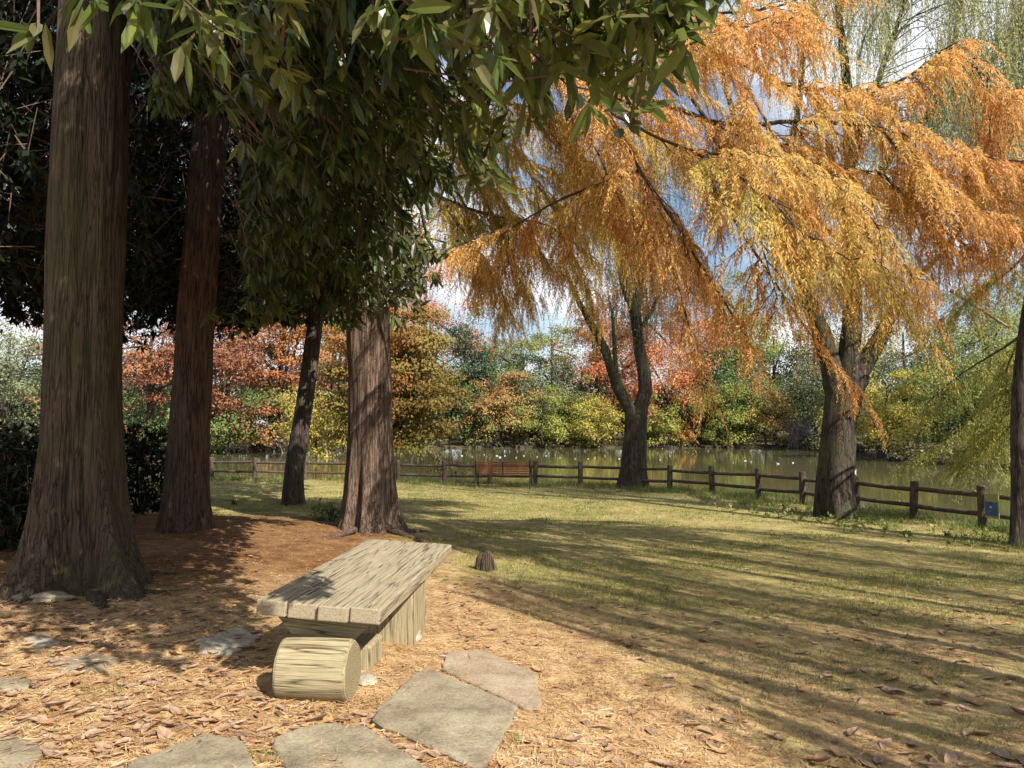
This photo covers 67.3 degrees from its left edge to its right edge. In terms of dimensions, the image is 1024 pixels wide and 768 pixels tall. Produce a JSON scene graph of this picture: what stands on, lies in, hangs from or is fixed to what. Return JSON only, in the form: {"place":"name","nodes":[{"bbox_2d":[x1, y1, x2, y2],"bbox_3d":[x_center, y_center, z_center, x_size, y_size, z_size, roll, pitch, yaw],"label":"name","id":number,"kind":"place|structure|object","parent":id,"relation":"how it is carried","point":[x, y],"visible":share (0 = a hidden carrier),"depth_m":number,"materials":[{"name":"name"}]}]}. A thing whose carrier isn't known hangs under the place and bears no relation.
{"place":"outdoors","nodes":[
{"label":"outdoors","id":0,"kind":"place"},
{"bbox_2d":[10,448,1009,524],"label":"water","id":1,"kind":"structure","parent":0,"point":[868,470],"depth_m":45.30,"materials":[{"name":"green liquid"}]},
{"bbox_2d":[174,315,345,452],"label":"cypress tree","id":2,"kind":"object","parent":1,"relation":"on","point":[281,351],"visible":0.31,"depth_m":69.16,"materials":[{"name":"orange plant"}]},
{"bbox_2d":[257,435,309,452],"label":"bare bush","id":3,"kind":"object","parent":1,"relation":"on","point":[286,442],"visible":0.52,"depth_m":69.80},
{"bbox_2d":[0,427,1023,767],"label":"ground","id":4,"kind":"structure","parent":0,"point":[306,549],"depth_m":6.45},
{"bbox_2d":[0,676,35,692],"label":"flagstone","id":5,"kind":"object","parent":4,"relation":"on","point":[24,683],"visible":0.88,"depth_m":4.39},
{"bbox_2d":[0,411,39,513],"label":"evergreen shrub","id":6,"kind":"object","parent":4,"relation":"on","point":[15,428],"visible":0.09,"depth_m":12.53,"materials":[{"name":"green plant"}]},
{"bbox_2d":[0,313,42,436],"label":"broadleaf tree","id":7,"kind":"object","parent":4,"relation":"on","point":[9,378],"visible":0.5,"depth_m":58.88,"materials":[{"name":"green plant"}]},
{"bbox_2d":[0,734,43,767],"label":"flagstone","id":8,"kind":"object","parent":4,"relation":"on","point":[24,758],"visible":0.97,"depth_m":3.48,"materials":[{"name":"stone"}]},
{"bbox_2d":[23,633,60,649],"bbox_3d":[-3.239,1.817,5.303,0.432,0.108,0.177,-3,-4,43],"label":"flagstone","id":9,"kind":"object","parent":4,"relation":"on","point":[42,641],"visible":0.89,"depth_m":5.29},
{"bbox_2d":[10,590,76,602],"bbox_3d":[-3.998,1.828,6.564,0.548,0.120,0.262,0,-3,0],"label":"stone","id":10,"kind":"object","parent":4,"relation":"on","point":[53,595],"visible":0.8,"depth_m":6.50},
{"bbox_2d":[40,742,55,751],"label":"fallen leaf","id":11,"kind":"object","parent":4,"relation":"on","point":[52,746],"visible":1,"depth_m":3.56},
{"bbox_2d":[45,700,67,705],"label":"fallen leaf","id":12,"kind":"object","parent":4,"relation":"on","point":[56,703],"visible":1,"depth_m":4.05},
{"bbox_2d":[0,427,135,550],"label":"evergreen shrub","id":13,"kind":"object","parent":4,"relation":"on","point":[10,496],"visible":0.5,"depth_m":9.26,"materials":[{"name":"green plant"}]},
{"bbox_2d":[67,757,99,767],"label":"fallen leaf","id":14,"kind":"object","parent":4,"relation":"on","point":[77,759],"visible":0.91,"depth_m":3.41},
{"bbox_2d":[47,654,133,671],"bbox_3d":[-2.661,1.794,4.812,0.456,0.109,0.348,-1,-3,17],"label":"flagstone","id":15,"kind":"object","parent":4,"relation":"on","point":[80,660],"visible":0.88,"depth_m":4.80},
{"bbox_2d":[0,0,186,325],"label":"evergreen tree","id":16,"kind":"object","parent":4,"relation":"on","point":[37,242],"visible":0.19,"depth_m":11.05,"materials":[{"name":"green plant"}]},
{"bbox_2d":[37,410,168,514],"bbox_3d":[-6.857,1.454,14.016,2.258,1.988,2.653,0,-3,0],"label":"evergreen shrub","id":17,"kind":"object","parent":4,"relation":"on","point":[139,450],"visible":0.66,"depth_m":13.76,"materials":[{"name":"green plant"}]},
{"bbox_2d":[95,742,111,751],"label":"fallen leaf","id":18,"kind":"object","parent":4,"relation":"on","point":[101,745],"visible":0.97,"depth_m":3.56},
{"bbox_2d":[2,345,261,435],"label":"conifer tree","id":19,"kind":"object","parent":4,"relation":"on","point":[130,388],"visible":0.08,"depth_m":80.42,"materials":[{"name":"red plant"}]},
{"bbox_2d":[9,306,263,455],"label":"maple tree","id":20,"kind":"object","parent":4,"relation":"on","point":[151,374],"visible":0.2,"depth_m":60.03,"materials":[{"name":"red plant"}]},
{"bbox_2d":[0,3,295,352],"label":"evergreen tree","id":21,"kind":"object","parent":4,"relation":"on","point":[20,316],"visible":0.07,"depth_m":14.28,"materials":[{"name":"green plant"}]},
{"bbox_2d":[141,722,162,732],"bbox_3d":[-1.782,1.689,3.791,0.062,0.029,0.150,-11,-6,13],"label":"fallen leaf","id":22,"kind":"object","parent":4,"relation":"on","point":[145,726],"visible":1,"depth_m":3.79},
{"bbox_2d":[5,73,318,328],"bbox_3d":[-7.201,-2.261,17.156,7.240,10.176,7.103,0,-3,0],"label":"evergreen tree","id":23,"kind":"object","parent":4,"relation":"on","point":[180,255],"visible":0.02,"depth_m":14.88,"materials":[{"name":"green plant"}]},
{"bbox_2d":[157,725,171,742],"bbox_3d":[-1.660,1.681,3.681,0.061,0.019,0.140,-10,22,-40],"label":"fallen leaf","id":24,"kind":"object","parent":4,"relation":"on","point":[162,731],"visible":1,"depth_m":3.69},
{"bbox_2d":[127,734,254,767],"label":"flagstone","id":25,"kind":"object","parent":4,"relation":"on","point":[191,751],"visible":1,"depth_m":3.43,"materials":[{"name":"stone"}]},
{"bbox_2d":[123,381,294,454],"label":"broadleaf tree","id":26,"kind":"object","parent":4,"relation":"on","point":[213,442],"visible":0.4,"depth_m":64.37,"materials":[{"name":"green plant"}]},
{"bbox_2d":[0,0,445,533],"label":"evergreen tree","id":27,"kind":"object","parent":4,"relation":"on","point":[185,507],"visible":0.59,"depth_m":10.90,"materials":[{"name":"green plant"}]},
{"bbox_2d":[210,722,235,730],"bbox_3d":[-1.423,1.690,3.785,0.128,0.015,0.055,-4,6,-40],"label":"fallen leaf","id":28,"kind":"object","parent":4,"relation":"on","point":[218,728],"visible":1,"depth_m":3.79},
{"bbox_2d":[124,322,330,453],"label":"maple tree","id":29,"kind":"object","parent":4,"relation":"on","point":[248,360],"visible":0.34,"depth_m":64.35,"materials":[{"name":"red plant"}]},
{"bbox_2d":[195,628,260,656],"bbox_3d":[-1.973,1.825,5.349,0.440,0.105,0.628,-1,-3,12],"label":"flagstone","id":30,"kind":"object","parent":4,"relation":"on","point":[229,645],"visible":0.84,"depth_m":5.28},
{"bbox_2d":[213,342,347,444],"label":"conifer tree","id":31,"kind":"object","parent":4,"relation":"on","point":[316,396],"visible":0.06,"depth_m":85.44,"materials":[{"name":"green plant"}]},
{"bbox_2d":[157,127,434,505],"bbox_3d":[-4.958,-2.509,17.317,6.560,10.770,6.502,0,-3,0],"label":"evergreen tree","id":32,"kind":"object","parent":4,"relation":"on","point":[293,492],"visible":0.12,"depth_m":17.46,"materials":[{"name":"green plant"}]},
{"bbox_2d":[269,381,347,457],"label":"broadleaf tree","id":33,"kind":"object","parent":4,"relation":"on","point":[318,453],"visible":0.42,"depth_m":58.76,"materials":[{"name":"yellow plant"}]},
{"bbox_2d":[304,713,327,720],"bbox_3d":[-1.000,1.702,3.904,0.146,0.023,0.057,-21,-10,14],"label":"fallen leaf","id":34,"kind":"object","parent":4,"relation":"on","point":[317,717],"visible":0.97,"depth_m":3.89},
{"bbox_2d":[306,498,341,521],"bbox_3d":[-3.408,2.377,14.112,1.128,0.621,0.839,-3,-4,43],"label":"evergreen shrub","id":35,"kind":"object","parent":4,"relation":"on","point":[331,514],"visible":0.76,"depth_m":14.06,"materials":[{"name":"green plant"}]},
{"bbox_2d":[265,308,400,450],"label":"cypress tree","id":36,"kind":"object","parent":4,"relation":"on","point":[334,386],"visible":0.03,"depth_m":76.03,"materials":[{"name":"orange plant"}]},
{"bbox_2d":[272,723,425,767],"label":"flagstone","id":37,"kind":"object","parent":4,"relation":"on","point":[355,737],"visible":0.99,"depth_m":3.52,"materials":[{"name":"stone"}]},
{"bbox_2d":[256,539,451,701],"bbox_3d":[-1.006,1.601,5.449,0.734,0.624,2.599,0,-3,5],"label":"timber bench","id":38,"kind":"object","parent":4,"relation":"on","point":[353,607],"visible":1,"depth_m":4.56,"materials":[{"name":"brown wood"}]},
{"bbox_2d":[71,598,658,765],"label":"grass tufts","id":39,"kind":"object","parent":4,"relation":"on","point":[516,738],"visible":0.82,"depth_m":4.32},
{"bbox_2d":[359,673,377,685],"bbox_3d":[-0.866,1.760,4.570,0.148,0.065,0.161,0,-3,0],"label":"stone","id":40,"kind":"object","parent":4,"relation":"on","point":[370,679],"visible":0.74,"depth_m":4.52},
{"bbox_2d":[0,0,739,609],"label":"broadleaf tree","id":41,"kind":"object","parent":4,"relation":"on","point":[344,110],"visible":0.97,"depth_m":5.66,"materials":[{"name":"green plant"}]},
{"bbox_2d":[294,300,485,478],"bbox_3d":[-4.374,0.467,27.796,6.940,8.260,8.534,0,-3,0],"label":"cypress tree","id":42,"kind":"object","parent":4,"relation":"on","point":[417,375],"visible":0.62,"depth_m":26.48,"materials":[{"name":"yellow plant"}]},
{"bbox_2d":[377,668,427,709],"bbox_3d":[-0.622,1.816,4.496,0.062,0.131,0.809,-1,-3,11],"label":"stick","id":43,"kind":"object","parent":4,"relation":"on","point":[406,685],"visible":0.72,"depth_m":4.46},
{"bbox_2d":[340,345,480,426],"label":"conifer tree","id":44,"kind":"object","parent":4,"relation":"on","point":[436,372],"visible":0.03,"depth_m":96.10,"materials":[{"name":"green plant"}]},
{"bbox_2d":[405,749,423,758],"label":"fallen leaf","id":45,"kind":"object","parent":4,"relation":"on","point":[412,752],"visible":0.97,"depth_m":3.55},
{"bbox_2d":[372,670,517,767],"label":"flagstone","id":46,"kind":"object","parent":4,"relation":"on","point":[477,717],"visible":0.94,"depth_m":4.01,"materials":[{"name":"stone"}]},
{"bbox_2d":[393,225,510,441],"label":"maple tree","id":47,"kind":"object","parent":4,"relation":"on","point":[425,298],"visible":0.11,"depth_m":92.16,"materials":[{"name":"orange plant"}]},
{"bbox_2d":[430,317,511,444],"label":"conifer tree","id":48,"kind":"object","parent":4,"relation":"on","point":[474,372],"visible":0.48,"depth_m":87.22,"materials":[{"name":"green plant"}]},
{"bbox_2d":[449,382,505,444],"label":"broadleaf tree","id":49,"kind":"object","parent":4,"relation":"on","point":[472,430],"visible":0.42,"depth_m":84.66,"materials":[{"name":"green plant"}]},
{"bbox_2d":[475,551,496,571],"bbox_3d":[-0.314,2.211,9.536,0.357,0.295,0.277,0,-3,0],"label":"cypress knee","id":50,"kind":"object","parent":4,"relation":"on","point":[485,561],"visible":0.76,"depth_m":9.47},
{"bbox_2d":[441,650,541,711],"bbox_3d":[-0.073,1.916,4.940,0.601,0.183,1.146,3,-4,-43],"label":"flagstone","id":51,"kind":"object","parent":4,"relation":"on","point":[505,682],"visible":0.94,"depth_m":4.89,"materials":[{"name":"stone"}]},
{"bbox_2d":[454,302,541,441],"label":"broadleaf tree","id":52,"kind":"object","parent":4,"relation":"on","point":[512,364],"visible":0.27,"depth_m":96.06,"materials":[{"name":"green plant"}]},
{"bbox_2d":[459,367,545,445],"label":"broadleaf tree","id":53,"kind":"object","parent":4,"relation":"on","point":[504,395],"visible":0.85,"depth_m":83.97,"materials":[{"name":"orange plant"}]},
{"bbox_2d":[474,460,531,488],"bbox_3d":[-0.243,2.596,22.249,1.614,0.815,0.671,0,-3,6],"label":"park bench","id":54,"kind":"object","parent":4,"relation":"on","point":[502,467],"visible":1,"depth_m":22.03,"materials":[{"name":"brown wood"}]},
{"bbox_2d":[0,354,1008,442],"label":"wood","id":55,"kind":"object","parent":4,"relation":"on","point":[29,409],"visible":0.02,"depth_m":97.12,"materials":[{"name":"green plant"}]},
{"bbox_2d":[0,511,1023,767],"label":"needle litter","id":56,"kind":"object","parent":4,"relation":"on","point":[384,687],"visible":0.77,"depth_m":4.41,"materials":[{"name":"plant"}]},
{"bbox_2d":[0,519,1023,767],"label":"leaf litter","id":57,"kind":"object","parent":4,"relation":"on","point":[246,719],"visible":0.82,"depth_m":4.78,"materials":[{"name":"plant"}]},
{"bbox_2d":[30,445,1009,468],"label":"shore rocks","id":58,"kind":"object","parent":4,"relation":"on","point":[903,459],"visible":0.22,"depth_m":73.13,"materials":[{"name":"grey stone"}]},
{"bbox_2d":[492,328,553,431],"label":"broadleaf tree","id":59,"kind":"object","parent":4,"relation":"on","point":[534,335],"visible":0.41,"depth_m":99.93,"materials":[{"name":"green plant"}]},
{"bbox_2d":[496,365,566,445],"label":"broadleaf tree","id":60,"kind":"object","parent":4,"relation":"on","point":[524,384],"visible":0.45,"depth_m":85.77,"materials":[{"name":"green plant"}]},
{"bbox_2d":[493,385,594,443],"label":"round shrub","id":61,"kind":"object","parent":4,"relation":"on","point":[552,430],"visible":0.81,"depth_m":83.16,"materials":[{"name":"green plant"}]},
{"bbox_2d":[513,319,580,440],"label":"broadleaf tree","id":62,"kind":"object","parent":4,"relation":"on","point":[535,345],"visible":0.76,"depth_m":97.19,"materials":[{"name":"green plant"}]},
{"bbox_2d":[125,433,1009,463],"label":"reeds","id":63,"kind":"object","parent":4,"relation":"on","point":[785,443],"visible":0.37,"depth_m":83.38,"materials":[{"name":"green plant"}]},
{"bbox_2d":[556,759,582,764],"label":"fallen leaf","id":64,"kind":"object","parent":4,"relation":"on","point":[570,761],"visible":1,"depth_m":3.66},
{"bbox_2d":[130,457,1009,527],"bbox_3d":[-1.189,2.650,21.435,29.232,0.911,6.121,-2,-4,33],"label":"timber fence","id":65,"kind":"object","parent":4,"relation":"on","point":[912,504],"visible":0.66,"depth_m":19.95,"materials":[{"name":"wood"}]},
{"bbox_2d":[984,493,999,518],"bbox_3d":[8.279,2.106,13.275,0.020,0.420,0.260,1,-3,-21],"label":"notice board","id":66,"kind":"object","parent":65,"relation":"attached to","point":[991,503],"visible":1,"depth_m":13.27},
{"bbox_2d":[509,348,630,443],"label":"broadleaf tree","id":67,"kind":"object","parent":4,"relation":"on","point":[572,387],"visible":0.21,"depth_m":89.57,"materials":[{"name":"green plant"}]},
{"bbox_2d":[539,375,604,445],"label":"broadleaf tree","id":68,"kind":"object","parent":4,"relation":"on","point":[567,400],"visible":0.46,"depth_m":85.37,"materials":[{"name":"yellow plant"}]},
{"bbox_2d":[127,472,1023,551],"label":"weeds","id":69,"kind":"object","parent":4,"relation":"on","point":[877,510],"visible":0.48,"depth_m":16.59,"materials":[{"name":"plant"}]},
{"bbox_2d":[142,433,1008,461],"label":"undergrowth","id":70,"kind":"object","parent":4,"relation":"on","point":[859,446],"visible":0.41,"depth_m":74.66,"materials":[{"name":"green plant"}]},
{"bbox_2d":[531,352,625,440],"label":"broadleaf tree","id":71,"kind":"object","parent":4,"relation":"on","point":[551,380],"visible":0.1,"depth_m":95.19,"materials":[{"name":"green plant"}]},
{"bbox_2d":[540,249,633,441],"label":"maple tree","id":72,"kind":"object","parent":4,"relation":"on","point":[580,341],"visible":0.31,"depth_m":95.63,"materials":[{"name":"red plant"}]},
{"bbox_2d":[560,392,624,446],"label":"round shrub","id":73,"kind":"object","parent":4,"relation":"on","point":[611,416],"visible":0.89,"depth_m":82.56,"materials":[{"name":"yellow plant"}]},
{"bbox_2d":[554,117,734,488],"bbox_3d":[3.860,-2.603,22.225,4.722,11.673,6.101,-2,-4,31],"label":"willow tree","id":74,"kind":"object","parent":4,"relation":"on","point":[633,459],"visible":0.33,"depth_m":22.02,"materials":[{"name":"twig bark"},{"name":"bark"},{"name":"orange-gold leaf"}]},
{"bbox_2d":[554,260,739,448],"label":"maple tree","id":75,"kind":"object","parent":4,"relation":"on","point":[633,388],"visible":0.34,"depth_m":86.01,"materials":[{"name":"orange plant"}]},
{"bbox_2d":[622,391,686,447],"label":"round shrub","id":76,"kind":"object","parent":4,"relation":"on","point":[665,427],"visible":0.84,"depth_m":82.86,"materials":[{"name":"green plant"}]},
{"bbox_2d":[651,759,678,765],"bbox_3d":[0.750,1.868,3.780,0.138,0.017,0.064,5,-7,18],"label":"fallen leaf","id":77,"kind":"object","parent":4,"relation":"on","point":[662,762],"visible":0.97,"depth_m":3.79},
{"bbox_2d":[321,0,1023,542],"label":"cypress tree","id":78,"kind":"object","parent":4,"relation":"on","point":[729,166],"visible":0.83,"depth_m":9.03,"materials":[{"name":"orange plant"}]},
{"bbox_2d":[668,414,696,444],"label":"round shrub","id":79,"kind":"object","parent":4,"relation":"on","point":[681,434],"visible":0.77,"depth_m":83.94,"materials":[{"name":"orange plant"}]},
{"bbox_2d":[630,365,739,438],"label":"conifer tree","id":80,"kind":"object","parent":4,"relation":"on","point":[680,411],"visible":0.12,"depth_m":96.64,"materials":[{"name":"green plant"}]},
{"bbox_2d":[686,382,754,444],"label":"broadleaf tree","id":81,"kind":"object","parent":4,"relation":"on","point":[708,385],"visible":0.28,"depth_m":86.47,"materials":[{"name":"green plant"}]},
{"bbox_2d":[661,291,780,441],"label":"broadleaf tree","id":82,"kind":"object","parent":4,"relation":"on","point":[733,356],"visible":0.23,"depth_m":93.42,"materials":[{"name":"green plant"}]},
{"bbox_2d":[665,379,781,446],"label":"round shrub","id":83,"kind":"object","parent":4,"relation":"on","point":[738,423],"visible":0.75,"depth_m":83.37,"materials":[{"name":"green plant"}]},
{"bbox_2d":[678,267,800,427],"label":"broadleaf tree","id":84,"kind":"object","parent":4,"relation":"on","point":[738,274],"visible":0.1,"depth_m":103.12,"materials":[{"name":"green plant"}]},
{"bbox_2d":[703,358,796,446],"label":"broadleaf tree","id":85,"kind":"object","parent":4,"relation":"on","point":[742,406],"visible":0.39,"depth_m":85.14,"materials":[{"name":"green plant"}]},
{"bbox_2d":[692,294,810,441],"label":"broadleaf tree","id":86,"kind":"object","parent":4,"relation":"on","point":[735,351],"visible":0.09,"depth_m":94.53,"materials":[{"name":"green plant"}]},
{"bbox_2d":[735,382,799,445],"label":"round shrub","id":87,"kind":"object","parent":4,"relation":"on","point":[763,418],"visible":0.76,"depth_m":83.67,"materials":[{"name":"green plant"}]},
{"bbox_2d":[707,306,840,441],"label":"broadleaf tree","id":88,"kind":"object","parent":4,"relation":"on","point":[774,369],"visible":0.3,"depth_m":92.71,"materials":[{"name":"green plant"}]},
{"bbox_2d":[761,351,823,440],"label":"conifer tree","id":89,"kind":"object","parent":4,"relation":"on","point":[784,364],"visible":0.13,"depth_m":95.11,"materials":[{"name":"plant"}]},
{"bbox_2d":[772,412,815,447],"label":"bare bush","id":90,"kind":"object","parent":4,"relation":"on","point":[792,437],"visible":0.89,"depth_m":82.89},
{"bbox_2d":[805,755,830,761],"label":"fallen leaf","id":91,"kind":"object","parent":4,"relation":"on","point":[822,758],"visible":0.97,"depth_m":4.03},
{"bbox_2d":[776,310,870,441],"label":"conifer tree","id":92,"kind":"object","parent":4,"relation":"on","point":[803,354],"visible":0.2,"depth_m":91.44,"materials":[{"name":"green plant"}]},
{"bbox_2d":[768,352,880,447],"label":"broadleaf tree","id":93,"kind":"object","parent":4,"relation":"on","point":[803,382],"visible":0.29,"depth_m":80.59,"materials":[{"name":"green plant"}]},
{"bbox_2d":[682,0,1023,519],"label":"willow tree","id":94,"kind":"object","parent":4,"relation":"on","point":[834,493],"visible":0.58,"depth_m":14.76,"materials":[{"name":"green plant"}]},
{"bbox_2d":[793,301,927,447],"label":"broadleaf tree","id":95,"kind":"object","parent":4,"relation":"on","point":[889,348],"visible":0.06,"depth_m":75.12,"materials":[{"name":"green plant"}]},
{"bbox_2d":[879,738,891,748],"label":"fallen leaf","id":96,"kind":"object","parent":4,"relation":"on","point":[885,742],"visible":0.94,"depth_m":4.33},
{"bbox_2d":[814,367,960,456],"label":"broadleaf tree","id":97,"kind":"object","parent":4,"relation":"on","point":[894,414],"visible":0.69,"depth_m":57.26,"materials":[{"name":"green plant"}]},
{"bbox_2d":[817,308,1009,447],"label":"broadleaf tree","id":98,"kind":"object","parent":4,"relation":"on","point":[890,363],"visible":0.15,"depth_m":69.82,"materials":[{"name":"green plant"}]},
{"bbox_2d":[882,332,1006,448],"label":"conifer tree","id":99,"kind":"object","parent":4,"relation":"on","point":[936,422],"visible":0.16,"depth_m":61.53,"materials":[{"name":"green plant"}]},
{"bbox_2d":[944,752,957,762],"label":"fallen leaf","id":100,"kind":"object","parent":4,"relation":"on","point":[950,757],"visible":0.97,"depth_m":4.12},
{"bbox_2d":[886,306,1019,454],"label":"broadleaf tree","id":101,"kind":"object","parent":4,"relation":"on","point":[928,380],"visible":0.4,"depth_m":52.24,"materials":[{"name":"green plant"}]},
{"bbox_2d":[889,169,1023,545],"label":"cypress tree","id":102,"kind":"object","parent":4,"relation":"on","point":[1003,404],"visible":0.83,"depth_m":13.71,"materials":[{"name":"green plant"}]},
{"bbox_2d":[894,278,1023,446],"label":"broadleaf tree","id":103,"kind":"object","parent":4,"relation":"on","point":[986,316],"visible":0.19,"depth_m":67.89,"materials":[{"name":"green plant"}]},
{"bbox_2d":[948,300,1020,441],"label":"broadleaf tree","id":104,"kind":"object","parent":4,"relation":"on","point":[1005,340],"visible":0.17,"depth_m":49.03,"materials":[{"name":"green plant"}]},
{"bbox_2d":[990,749,1013,758],"bbox_3d":[2.667,2.013,4.179,0.066,0.006,0.136,0,-3,-22],"label":"fallen leaf","id":105,"kind":"object","parent":4,"relation":"on","point":[1003,754],"visible":1,"depth_m":4.18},
{"bbox_2d":[0,477,1023,767],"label":"grass","id":106,"kind":"structure","parent":0,"point":[246,507],"depth_m":9.47,"materials":[{"name":"plant"}]},
{"bbox_2d":[0,0,1023,426],"label":"sky","id":107,"kind":"structure","parent":0,"point":[745,261],"materials":[{"name":"white"}]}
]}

